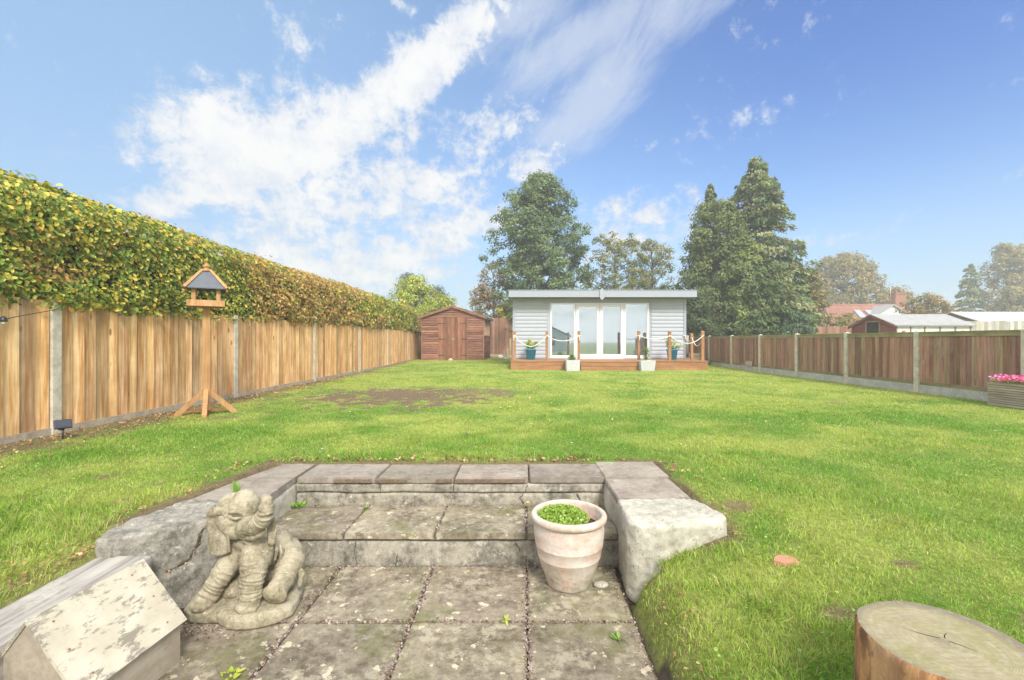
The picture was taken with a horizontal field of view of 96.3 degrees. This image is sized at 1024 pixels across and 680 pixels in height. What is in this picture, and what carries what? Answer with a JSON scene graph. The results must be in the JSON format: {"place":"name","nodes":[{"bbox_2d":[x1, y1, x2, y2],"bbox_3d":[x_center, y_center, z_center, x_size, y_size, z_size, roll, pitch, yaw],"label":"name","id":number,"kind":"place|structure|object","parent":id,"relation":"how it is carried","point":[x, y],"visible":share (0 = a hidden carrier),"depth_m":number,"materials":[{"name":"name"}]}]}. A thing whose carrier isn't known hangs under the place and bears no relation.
{"place":"outdoors","nodes":[
{"label":"outdoors","id":0,"kind":"place"},
{"bbox_2d":[158,566,657,679],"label":"patio","id":1,"kind":"structure","parent":0,"point":[311,649],"depth_m":2.29,"materials":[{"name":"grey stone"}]},
{"bbox_2d":[2,559,186,679],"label":"nest house","id":2,"kind":"structure","parent":1,"relation":"on","point":[125,623],"depth_m":1.84,"materials":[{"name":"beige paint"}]},
{"bbox_2d":[220,666,244,679],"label":"weed","id":3,"kind":"object","parent":1,"relation":"on","point":[238,670],"visible":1,"depth_m":2.00,"materials":[{"name":"green plant"}]},
{"bbox_2d":[184,489,306,629],"bbox_3d":[-1.467,1.137,2.603,0.607,0.669,0.571,0,0,0],"label":"elephant statue","id":4,"kind":"object","parent":1,"relation":"on","point":[256,578],"visible":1,"depth_m":2.43,"materials":[{"name":"stone"}]},
{"bbox_2d":[180,504,656,679],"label":"joint debris","id":5,"kind":"object","parent":1,"relation":"on","point":[263,662],"visible":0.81,"depth_m":2.39,"materials":[{"name":"grey gravel"}]},
{"bbox_2d":[501,614,510,625],"bbox_3d":[-0.025,1.456,2.395,0.051,0.035,0.074,0,0,19],"label":"weed","id":6,"kind":"object","parent":1,"relation":"on","point":[505,617],"visible":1,"depth_m":2.40,"materials":[{"name":"green plant"}]},
{"bbox_2d":[531,499,606,593],"bbox_3d":[0.344,1.233,2.791,0.457,0.474,0.457,0,0,0],"label":"terracotta pot","id":7,"kind":"object","parent":1,"relation":"on","point":[569,536],"visible":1,"depth_m":2.64,"materials":[{"name":"ceramic"}]},
{"bbox_2d":[593,580,607,588],"bbox_3d":[0.531,1.458,2.739,0.088,0.037,0.060,0,0,0],"label":"concrete fragment","id":8,"kind":"object","parent":1,"relation":"on","point":[601,584],"visible":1,"depth_m":2.72,"materials":[{"name":"white concrete"}]},
{"bbox_2d":[610,630,624,639],"bbox_3d":[0.517,1.458,2.248,0.058,0.026,0.068,0,0,-28],"label":"weed","id":9,"kind":"object","parent":1,"relation":"on","point":[613,636],"visible":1,"depth_m":2.26,"materials":[{"name":"green plant"}]},
{"bbox_2d":[0,357,1023,679],"bbox_3d":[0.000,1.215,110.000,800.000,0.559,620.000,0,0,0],"label":"lawn","id":10,"kind":"structure","parent":0,"point":[662,663],"depth_m":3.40,"materials":[{"name":"plant"}]},
{"bbox_2d":[53,419,72,439],"bbox_3d":[-4.727,0.945,4.822,0.143,0.231,0.140,0,0,38],"label":"solar light","id":11,"kind":"object","parent":10,"relation":"on","point":[62,425],"visible":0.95,"depth_m":4.79,"materials":[{"name":"black plastic"}]},
{"bbox_2d":[0,556,151,679],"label":"timber sleeper","id":12,"kind":"object","parent":10,"relation":"on","point":[15,615],"visible":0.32,"depth_m":2.04,"materials":[{"name":"beige wood"}]},
{"bbox_2d":[174,262,236,417],"bbox_3d":[-4.330,-0.034,6.500,0.687,2.147,0.687,0,0,34],"label":"bird table","id":13,"kind":"object","parent":10,"relation":"on","point":[206,278],"visible":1,"depth_m":6.44,"materials":[{"name":"brown wood"}]},
{"bbox_2d":[0,296,420,444],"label":"timber fence","id":14,"kind":"object","parent":10,"relation":"on","point":[87,368],"visible":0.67,"depth_m":6.32,"materials":[{"name":"wood"}]},
{"bbox_2d":[0,309,57,324],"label":"festoon light","id":15,"kind":"object","parent":14,"relation":"hanging from","point":[3,320],"visible":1,"depth_m":4.50,"materials":[{"name":"black plastic"}]},
{"bbox_2d":[0,168,422,333],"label":"beech hedge","id":16,"kind":"object","parent":10,"relation":"on","point":[57,246],"visible":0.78,"depth_m":6.22,"materials":[{"name":"green plant"}]},
{"bbox_2d":[387,272,419,306],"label":"tree","id":17,"kind":"object","parent":10,"relation":"on","point":[407,274],"visible":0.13,"depth_m":43.48,"materials":[{"name":"green plant"}]},
{"bbox_2d":[95,462,726,607],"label":"garden steps","id":18,"kind":"structure","parent":10,"relation":"on","point":[653,512],"depth_m":3.05,"materials":[{"name":"stone"}]},
{"bbox_2d":[165,525,205,572],"bbox_3d":[-1.836,1.170,2.569,0.208,0.226,0.038,0,0,-43],"label":"crack debris","id":19,"kind":"object","parent":18,"relation":"on","point":[204,527],"visible":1,"depth_m":2.59,"materials":[{"name":"brown plant"}]},
{"bbox_2d":[230,480,243,491],"bbox_3d":[-1.763,0.962,2.927,0.078,0.165,0.088,0,0,0],"label":"weed","id":20,"kind":"object","parent":18,"relation":"on","point":[235,486],"visible":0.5,"depth_m":2.92,"materials":[{"name":"green plant"}]},
{"bbox_2d":[291,501,305,508],"bbox_3d":[-1.609,1.235,3.444,0.110,0.044,0.118,0,0,0],"label":"weed","id":21,"kind":"object","parent":18,"relation":"on","point":[299,504],"visible":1,"depth_m":3.46,"materials":[{"name":"green plant"}]},
{"bbox_2d":[386,273,443,314],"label":"yellow tree","id":22,"kind":"object","parent":10,"relation":"on","point":[415,288],"visible":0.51,"depth_m":27.96,"materials":[{"name":"green plant"}]},
{"bbox_2d":[430,285,452,305],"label":"tree","id":23,"kind":"object","parent":10,"relation":"on","point":[439,289],"visible":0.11,"depth_m":44.10,"materials":[{"name":"green plant"}]},
{"bbox_2d":[423,295,462,314],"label":"yellow tree","id":24,"kind":"object","parent":10,"relation":"on","point":[446,302],"visible":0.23,"depth_m":26.92,"materials":[{"name":"green plant"}]},
{"bbox_2d":[418,305,492,359],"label":"garden shed","id":25,"kind":"structure","parent":10,"relation":"on","point":[453,332],"depth_m":21.98,"materials":[{"name":"wood"}]},
{"bbox_2d":[439,317,452,359],"bbox_3d":[-3.184,-0.080,21.994,0.673,2.060,0.032,0,0,3],"label":"door","id":26,"kind":"structure","parent":25,"relation":"in","point":[445,323],"depth_m":21.99,"materials":[{"name":"wood"}]},
{"bbox_2d":[452,317,466,359],"bbox_3d":[-2.510,-0.080,21.955,0.692,2.060,0.037,0,0,3],"label":"door","id":27,"kind":"structure","parent":25,"relation":"in","point":[459,324],"depth_m":21.95,"materials":[{"name":"wood"}]},
{"bbox_2d":[484,318,489,335],"bbox_3d":[-1.264,-0.665,23.077,0.050,0.890,2.285,0,0,3],"label":"window","id":28,"kind":"structure","parent":25,"relation":"in","point":[486,322],"depth_m":22.98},
{"bbox_2d":[465,284,500,317],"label":"thorn tree","id":29,"kind":"object","parent":10,"relation":"on","point":[482,289],"visible":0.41,"depth_m":26.67,"materials":[{"name":"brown plant"}]},
{"bbox_2d":[470,262,510,317],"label":"thorn tree","id":30,"kind":"object","parent":10,"relation":"on","point":[491,286],"visible":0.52,"depth_m":27.44,"materials":[{"name":"green plant"}]},
{"bbox_2d":[0,370,993,679],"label":"fallen leaves","id":31,"kind":"object","parent":10,"relation":"on","point":[82,550],"visible":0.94,"depth_m":3.98,"materials":[{"name":"brown plant"}]},
{"bbox_2d":[490,354,511,357],"bbox_3d":[-0.746,0.820,24.800,1.500,0.140,0.060,3,0,-6],"label":"timber board","id":32,"kind":"object","parent":10,"relation":"on","point":[493,355],"visible":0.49,"depth_m":24.76,"materials":[{"name":"beige wood"}]},
{"bbox_2d":[490,317,512,356],"bbox_3d":[-0.977,-0.075,25.648,8.146,2.430,0.124,0,0,0],"label":"timber fence","id":33,"kind":"object","parent":10,"relation":"on","point":[501,335],"visible":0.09,"depth_m":25.59,"materials":[{"name":"wood"}]},
{"bbox_2d":[493,302,512,317],"bbox_3d":[-0.300,-0.553,26.578,1.948,3.386,1.717,0,0,-20],"label":"yellow shrub","id":34,"kind":"object","parent":10,"relation":"on","point":[500,308],"visible":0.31,"depth_m":26.45,"materials":[{"name":"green plant"}]},
{"bbox_2d":[1,391,1023,679],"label":"clover","id":35,"kind":"object","parent":10,"relation":"on","point":[613,445],"visible":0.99,"depth_m":3.70,"materials":[{"name":"green plant"}]},
{"bbox_2d":[478,169,593,331],"bbox_3d":[1.838,-4.564,27.871,7.859,11.410,8.918,0,0,0],"label":"holly tree","id":36,"kind":"object","parent":10,"relation":"on","point":[538,196],"visible":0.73,"depth_m":26.82,"materials":[{"name":"green plant"}]},
{"bbox_2d":[565,354,579,370],"bbox_3d":[2.070,0.753,15.720,0.469,0.575,0.469,0,0,0],"label":"grey planter","id":37,"kind":"object","parent":10,"relation":"on","point":[571,364],"visible":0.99,"depth_m":15.50,"materials":[{"name":"grey concrete"}]},
{"bbox_2d":[510,330,707,369],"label":"timber deck","id":38,"kind":"structure","parent":10,"relation":"on","point":[690,363],"depth_m":16.02,"materials":[{"name":"brown wood"}]},
{"bbox_2d":[524,337,538,359],"bbox_3d":[0.719,0.293,17.062,0.683,0.824,0.489,0,0,-14],"label":"blue pot","id":39,"kind":"object","parent":38,"relation":"on","point":[530,353],"visible":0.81,"depth_m":16.95,"materials":[{"name":"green ceramic"}]},
{"bbox_2d":[508,288,696,358],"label":"summerhouse","id":40,"kind":"structure","parent":38,"relation":"on","point":[608,324],"depth_m":17.61,"materials":[{"name":"grey wood"}]},
{"bbox_2d":[550,303,575,357],"bbox_3d":[1.953,-0.378,17.625,0.972,2.130,0.060,0,0,0],"label":"window","id":41,"kind":"structure","parent":40,"relation":"in","point":[551,356],"depth_m":17.60,"materials":[{"name":"white plastic"}]},
{"bbox_2d":[576,304,599,357],"bbox_3d":[2.907,-0.365,17.585,0.911,2.044,0.119,0,0,0],"label":"door","id":42,"kind":"structure","parent":40,"relation":"in","point":[597,355],"depth_m":17.58,"materials":[{"name":"white plastic"}]},
{"bbox_2d":[600,304,623,357],"bbox_3d":[3.830,-0.365,17.585,0.911,2.044,0.119,0,0,0],"label":"door","id":43,"kind":"structure","parent":40,"relation":"in","point":[621,355],"depth_m":17.58,"materials":[{"name":"white plastic"}]},
{"bbox_2d":[624,303,648,357],"bbox_3d":[4.779,-0.378,17.625,0.962,2.130,0.060,0,0,0],"label":"window","id":44,"kind":"structure","parent":40,"relation":"in","point":[625,356],"depth_m":17.60,"materials":[{"name":"white plastic"}]},
{"bbox_2d":[665,338,681,359],"bbox_3d":[5.915,0.292,16.832,0.720,0.826,0.465,0,0,0],"label":"blue pot","id":45,"kind":"object","parent":38,"relation":"on","point":[674,351],"visible":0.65,"depth_m":16.72,"materials":[{"name":"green ceramic"}]},
{"bbox_2d":[572,231,656,289],"bbox_3d":[6.714,-2.791,29.386,6.525,7.863,6.089,0,0,0],"label":"apple tree","id":46,"kind":"object","parent":10,"relation":"on","point":[606,242],"visible":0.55,"depth_m":28.92,"materials":[{"name":"green plant"}]},
{"bbox_2d":[263,370,995,448],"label":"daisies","id":47,"kind":"object","parent":10,"relation":"on","point":[580,391],"visible":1,"depth_m":8.18,"materials":[{"name":"white plant"}]},
{"bbox_2d":[633,277,655,289],"bbox_3d":[7.963,-1.351,27.655,3.594,4.982,3.205,0,0,15],"label":"shrub","id":48,"kind":"object","parent":10,"relation":"on","point":[645,283],"visible":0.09,"depth_m":27.30,"materials":[{"name":"green plant"}]},
{"bbox_2d":[637,347,655,370],"bbox_3d":[4.600,0.624,15.740,0.518,0.833,0.518,0,0,0],"label":"grey planter","id":49,"kind":"object","parent":10,"relation":"on","point":[645,364],"visible":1,"depth_m":15.51,"materials":[{"name":"grey concrete"}]},
{"bbox_2d":[624,238,683,289],"bbox_3d":[9.228,-2.750,30.495,5.739,7.781,5.719,0,0,0],"label":"apple tree","id":50,"kind":"object","parent":10,"relation":"on","point":[654,260],"visible":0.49,"depth_m":29.90,"materials":[{"name":"green plant"}]},
{"bbox_2d":[686,335,688,352],"bbox_3d":[7.425,0.430,20.798,1.150,1.320,0.124,0,0,0],"label":"timber fence","id":51,"kind":"object","parent":10,"relation":"on","point":[687,345],"visible":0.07,"depth_m":20.76,"materials":[{"name":"wood"}]},
{"bbox_2d":[686,291,726,352],"bbox_3d":[9.051,-0.657,22.559,3.178,3.639,3.350,0,0,27],"label":"bush","id":52,"kind":"object","parent":10,"relation":"on","point":[695,305],"visible":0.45,"depth_m":22.06,"materials":[{"name":"green plant"}]},
{"bbox_2d":[687,183,733,334],"bbox_3d":[10.786,-3.766,25.418,4.144,9.868,3.666,0,0,16],"label":"conifer","id":53,"kind":"object","parent":10,"relation":"on","point":[711,193],"visible":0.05,"depth_m":25.18,"materials":[{"name":"green plant"}]},
{"bbox_2d":[671,197,771,351],"bbox_3d":[10.689,-3.203,24.271,4.961,8.687,5.652,0,0,-36],"label":"evergreen tree","id":54,"kind":"object","parent":10,"relation":"on","point":[726,216],"visible":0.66,"depth_m":23.28,"materials":[{"name":"green plant"}]},
{"bbox_2d":[716,234,772,327],"bbox_3d":[11.750,-2.133,23.170,2.853,6.548,2.482,0,0,-23],"label":"evergreen tree","id":55,"kind":"object","parent":10,"relation":"on","point":[748,248],"visible":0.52,"depth_m":22.73,"materials":[{"name":"green plant"}]},
{"bbox_2d":[687,156,829,335],"bbox_3d":[13.632,-4.415,25.456,8.129,11.391,7.539,0,0,0],"label":"conifer","id":56,"kind":"object","parent":10,"relation":"on","point":[760,209],"visible":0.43,"depth_m":24.13,"materials":[{"name":"green plant"}]},
{"bbox_2d":[721,251,814,335],"bbox_3d":[12.386,-1.616,22.879,4.248,5.903,5.164,0,0,0],"label":"conifer","id":57,"kind":"object","parent":10,"relation":"on","point":[772,282],"visible":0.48,"depth_m":22.16,"materials":[{"name":"green plant"}]},
{"bbox_2d":[774,555,799,566],"bbox_3d":[1.387,1.127,2.335,0.125,0.030,0.090,0,0,0],"label":"broken tile","id":58,"kind":"object","parent":10,"relation":"on","point":[781,560],"visible":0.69,"depth_m":2.32,"materials":[{"name":"orange ceramic"}]},
{"bbox_2d":[773,307,818,334],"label":"conifer","id":59,"kind":"object","parent":10,"relation":"on","point":[787,323],"visible":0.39,"depth_m":21.66,"materials":[{"name":"green plant"}]},
{"bbox_2d":[792,265,838,326],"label":"bronze tree","id":60,"kind":"object","parent":10,"relation":"on","point":[820,302],"visible":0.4,"depth_m":24.51,"materials":[{"name":"green plant"}]},
{"bbox_2d":[793,326,851,334],"bbox_3d":[15.253,0.225,22.048,3.406,1.830,0.124,0,0,0],"label":"timber fence","id":61,"kind":"object","parent":10,"relation":"on","point":[832,330],"visible":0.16,"depth_m":21.99,"materials":[{"name":"wood"}]},
{"bbox_2d":[827,292,860,303],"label":"oak tree","id":62,"kind":"object","parent":10,"relation":"on","point":[843,298],"visible":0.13,"depth_m":56.28,"materials":[{"name":"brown plant"}]},
{"bbox_2d":[832,313,860,326],"bbox_3d":[19.991,-0.263,27.403,2.373,2.807,2.480,0,0,0],"label":"garden shrub","id":63,"kind":"object","parent":10,"relation":"on","point":[844,320],"visible":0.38,"depth_m":27.21,"materials":[{"name":"green plant"}]},
{"bbox_2d":[693,328,1023,400],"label":"timber fence","id":64,"kind":"object","parent":10,"relation":"on","point":[961,364],"visible":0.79,"depth_m":9.81,"materials":[{"name":"wood"}]},
{"bbox_2d":[745,361,752,365],"bbox_3d":[8.030,0.786,15.550,0.020,0.170,0.420,7,0,0],"label":"timber offcut","id":65,"kind":"object","parent":64,"relation":"attached to","point":[748,363],"visible":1,"depth_m":15.54,"materials":[{"name":"beige wood"}]},
{"bbox_2d":[811,250,909,307],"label":"oak tree","id":66,"kind":"object","parent":10,"relation":"on","point":[843,265],"visible":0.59,"depth_m":58.02,"materials":[{"name":"green plant"}]},
{"bbox_2d":[815,281,912,326],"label":"bungalow","id":67,"kind":"object","parent":10,"relation":"on","point":[896,298],"visible":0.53,"depth_m":47.03,"materials":[{"name":"red tile"}]},
{"bbox_2d":[873,285,917,305],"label":"oak tree","id":68,"kind":"object","parent":10,"relation":"on","point":[909,295],"visible":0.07,"depth_m":59.89,"materials":[{"name":"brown plant"}]},
{"bbox_2d":[847,314,976,332],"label":"neighbour shed","id":69,"kind":"structure","parent":10,"relation":"on","point":[877,323],"depth_m":18.38,"materials":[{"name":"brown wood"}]},
{"bbox_2d":[865,321,879,332],"bbox_3d":[15.016,-0.475,19.100,0.025,0.670,0.760,0,0,0],"label":"window","id":70,"kind":"structure","parent":69,"relation":"in","point":[870,326],"depth_m":19.11,"materials":[{"name":"grey glass"}]},
{"bbox_2d":[894,291,963,313],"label":"tree","id":71,"kind":"object","parent":10,"relation":"on","point":[943,306],"visible":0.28,"depth_m":31.12,"materials":[{"name":"green plant"}]},
{"bbox_2d":[854,601,1023,679],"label":"tree stump","id":72,"kind":"object","parent":10,"relation":"on","point":[900,640],"visible":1,"depth_m":1.37,"materials":[{"name":"cut wood"},{"name":"bark"}]},
{"bbox_2d":[951,263,986,311],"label":"conifer","id":73,"kind":"object","parent":10,"relation":"on","point":[968,284],"visible":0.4,"depth_m":57.83,"materials":[{"name":"green plant"}]},
{"bbox_2d":[946,312,1023,321],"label":"outbuilding","id":74,"kind":"structure","parent":10,"relation":"on","point":[991,316],"depth_m":24.81,"materials":[{"name":"white"}]},
{"bbox_2d":[967,321,1023,330],"bbox_3d":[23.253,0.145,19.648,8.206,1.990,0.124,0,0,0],"label":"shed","id":75,"kind":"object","parent":10,"relation":"on","point":[1001,325],"visible":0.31,"depth_m":19.59,"materials":[{"name":"white wood"}]},
{"bbox_2d":[972,242,1023,310],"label":"tree","id":76,"kind":"object","parent":10,"relation":"on","point":[1012,259],"visible":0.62,"depth_m":58.10,"materials":[{"name":"green plant"}]},
{"bbox_2d":[978,285,1023,311],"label":"tree","id":77,"kind":"object","parent":10,"relation":"on","point":[1011,299],"visible":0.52,"depth_m":52.78,"materials":[{"name":"green plant"}]},
{"bbox_2d":[987,374,1023,408],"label":"flower trough","id":78,"kind":"object","parent":10,"relation":"on","point":[1005,392],"visible":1,"depth_m":7.15,"materials":[{"name":"wood"}]},
{"bbox_2d":[0,0,1023,330],"label":"sky","id":79,"kind":"structure","parent":0,"point":[362,144],"materials":[{"name":"blue"}]},
{"bbox_3d":[7.550,0.760,18.800,0.750,0.140,0.200,0,0,-6],"label":"timber baulk","id":80,"kind":"object","parent":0,"visible":0},
{"bbox_2d":[686,353,699,356],"bbox_3d":[7.550,0.600,19.000,0.600,0.140,0.200,0,0,-11],"label":"timber baulk","id":81,"kind":"object","parent":80,"relation":"on","point":[694,354],"visible":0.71,"depth_m":18.91,"materials":[{"name":"brown wood"}]}
]}

